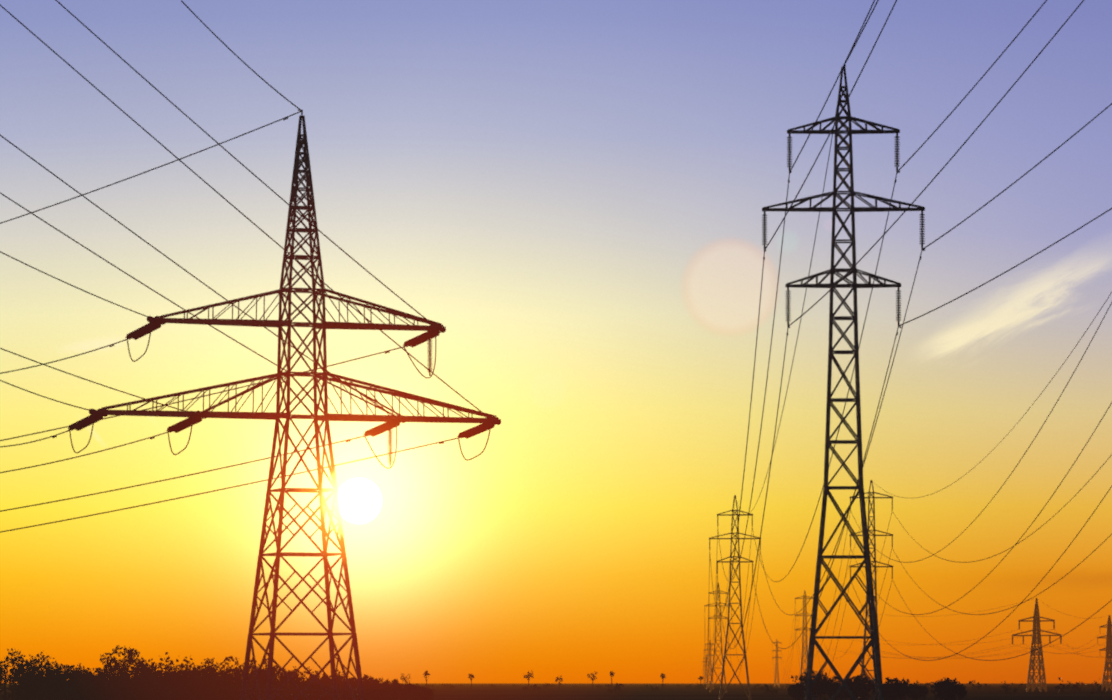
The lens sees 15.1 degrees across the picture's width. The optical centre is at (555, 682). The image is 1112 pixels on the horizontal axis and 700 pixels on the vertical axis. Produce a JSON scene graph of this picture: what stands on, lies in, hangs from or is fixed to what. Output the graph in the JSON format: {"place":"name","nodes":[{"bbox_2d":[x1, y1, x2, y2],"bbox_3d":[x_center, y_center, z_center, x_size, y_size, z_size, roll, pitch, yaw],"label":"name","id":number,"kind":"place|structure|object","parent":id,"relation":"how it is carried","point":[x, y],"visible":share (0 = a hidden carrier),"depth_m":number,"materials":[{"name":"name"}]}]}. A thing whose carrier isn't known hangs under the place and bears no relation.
{"place":"outdoors","nodes":[
{"label":"outdoors","id":0,"kind":"place"},
{"bbox_2d":[0,683,1111,699],"bbox_3d":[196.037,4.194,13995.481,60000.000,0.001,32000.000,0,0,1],"label":"field ground","id":1,"kind":"structure","parent":0,"point":[582,691],"depth_m":1818.81,"materials":[{"name":"soil"}]},
{"bbox_2d":[52,109,500,699],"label":"steel pylon","id":2,"kind":"object","parent":1,"relation":"on","point":[322,291],"visible":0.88,"depth_m":349.82,"materials":[{"name":"black metal"}]},
{"bbox_2d":[0,0,491,532],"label":"power lines","id":3,"kind":"object","parent":2,"relation":"attached to","point":[188,312],"visible":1,"depth_m":324.84,"materials":[{"name":"grey metal"}]},
{"bbox_2d":[68,316,500,465],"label":"insulators","id":4,"kind":"object","parent":2,"relation":"attached to","point":[138,333],"visible":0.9,"depth_m":350.55,"materials":[{"name":"ceramic"}]},
{"bbox_2d":[0,645,1109,699],"bbox_3d":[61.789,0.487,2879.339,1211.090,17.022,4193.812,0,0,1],"label":"bushes","id":5,"kind":"object","parent":1,"relation":"on","point":[140,680],"depth_m":866.20,"materials":[{"name":"black plant"}]},
{"bbox_2d":[703,656,708,687],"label":"steel pylon","id":6,"kind":"object","parent":1,"relation":"on","point":[706,672],"visible":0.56,"depth_m":3694.22,"materials":[{"name":"grey metal"}]},
{"bbox_2d":[705,641,713,688],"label":"steel pylon","id":7,"kind":"object","parent":1,"relation":"on","point":[709,661],"visible":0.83,"depth_m":2644.69,"materials":[{"name":"grey metal"}]},
{"bbox_2d":[704,583,731,691],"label":"steel pylon","id":8,"kind":"object","parent":1,"relation":"on","point":[719,593],"visible":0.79,"depth_m":1822.64,"materials":[{"name":"metal"}]},
{"bbox_2d":[709,495,759,699],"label":"steel pylon","id":9,"kind":"object","parent":1,"relation":"on","point":[740,601],"visible":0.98,"depth_m":972.06,"materials":[{"name":"black metal"}]},
{"bbox_2d":[709,515,760,573],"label":"insulators","id":10,"kind":"object","parent":9,"relation":"hanging from","point":[717,562],"visible":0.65,"depth_m":973.27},
{"bbox_2d":[702,0,1111,687],"bbox_3d":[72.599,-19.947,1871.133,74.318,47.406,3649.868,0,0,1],"label":"power lines","id":11,"kind":"object","parent":9,"relation":"hanging from","point":[862,330],"visible":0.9,"depth_m":316.66,"materials":[{"name":"grey metal"}]},
{"bbox_2d":[772,639,781,686],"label":"steel pylon","id":12,"kind":"object","parent":1,"relation":"on","point":[776,668],"visible":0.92,"depth_m":4377.64,"materials":[{"name":"grey metal"}]},
{"bbox_2d":[795,590,812,682],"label":"steel pylon","id":13,"kind":"object","parent":1,"relation":"on","point":[803,627],"visible":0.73,"depth_m":2074.29,"materials":[{"name":"metal"}]},
{"bbox_2d":[762,67,924,699],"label":"steel pylon","id":14,"kind":"object","parent":1,"relation":"on","point":[857,441],"visible":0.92,"depth_m":295.94,"materials":[{"name":"black metal"}]},
{"bbox_2d":[762,133,924,324],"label":"insulators","id":15,"kind":"object","parent":14,"relation":"attached to","point":[789,164],"visible":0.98,"depth_m":296.53,"materials":[{"name":"black glass"}]},
{"bbox_2d":[849,480,892,697],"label":"steel pylon","id":16,"kind":"object","parent":1,"relation":"on","point":[874,566],"visible":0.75,"depth_m":945.11,"materials":[{"name":"black metal"}]},
{"bbox_2d":[850,498,892,578],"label":"insulators","id":17,"kind":"object","parent":16,"relation":"hanging from","point":[892,542],"visible":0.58,"depth_m":945.69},
{"bbox_2d":[772,292,1111,687],"bbox_3d":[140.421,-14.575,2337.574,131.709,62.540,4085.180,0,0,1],"label":"power lines","id":18,"kind":"object","parent":16,"relation":"hanging from","point":[963,531],"visible":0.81,"depth_m":558.41,"materials":[{"name":"grey metal"}]},
{"bbox_2d":[1012,598,1061,691],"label":"transmission tower","id":19,"kind":"structure","parent":1,"relation":"on","point":[1036,616],"depth_m":2015.82,"materials":[{"name":"black metal"}]},
{"bbox_2d":[1012,621,1061,643],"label":"insulators","id":20,"kind":"object","parent":19,"relation":"hanging from","point":[1049,636],"visible":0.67,"depth_m":2013.23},
{"bbox_2d":[1097,615,1111,690],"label":"transmission tower","id":21,"kind":"structure","parent":1,"relation":"on","point":[1108,650],"depth_m":2214.91,"materials":[{"name":"black metal"}]},
{"bbox_2d":[832,599,1110,657],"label":"power lines","id":22,"kind":"object","parent":21,"relation":"on","point":[992,641],"visible":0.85,"depth_m":2130.81,"materials":[{"name":"grey metal"}]},
{"bbox_2d":[0,0,1111,682],"label":"sky","id":23,"kind":"structure","parent":0,"point":[577,191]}
]}

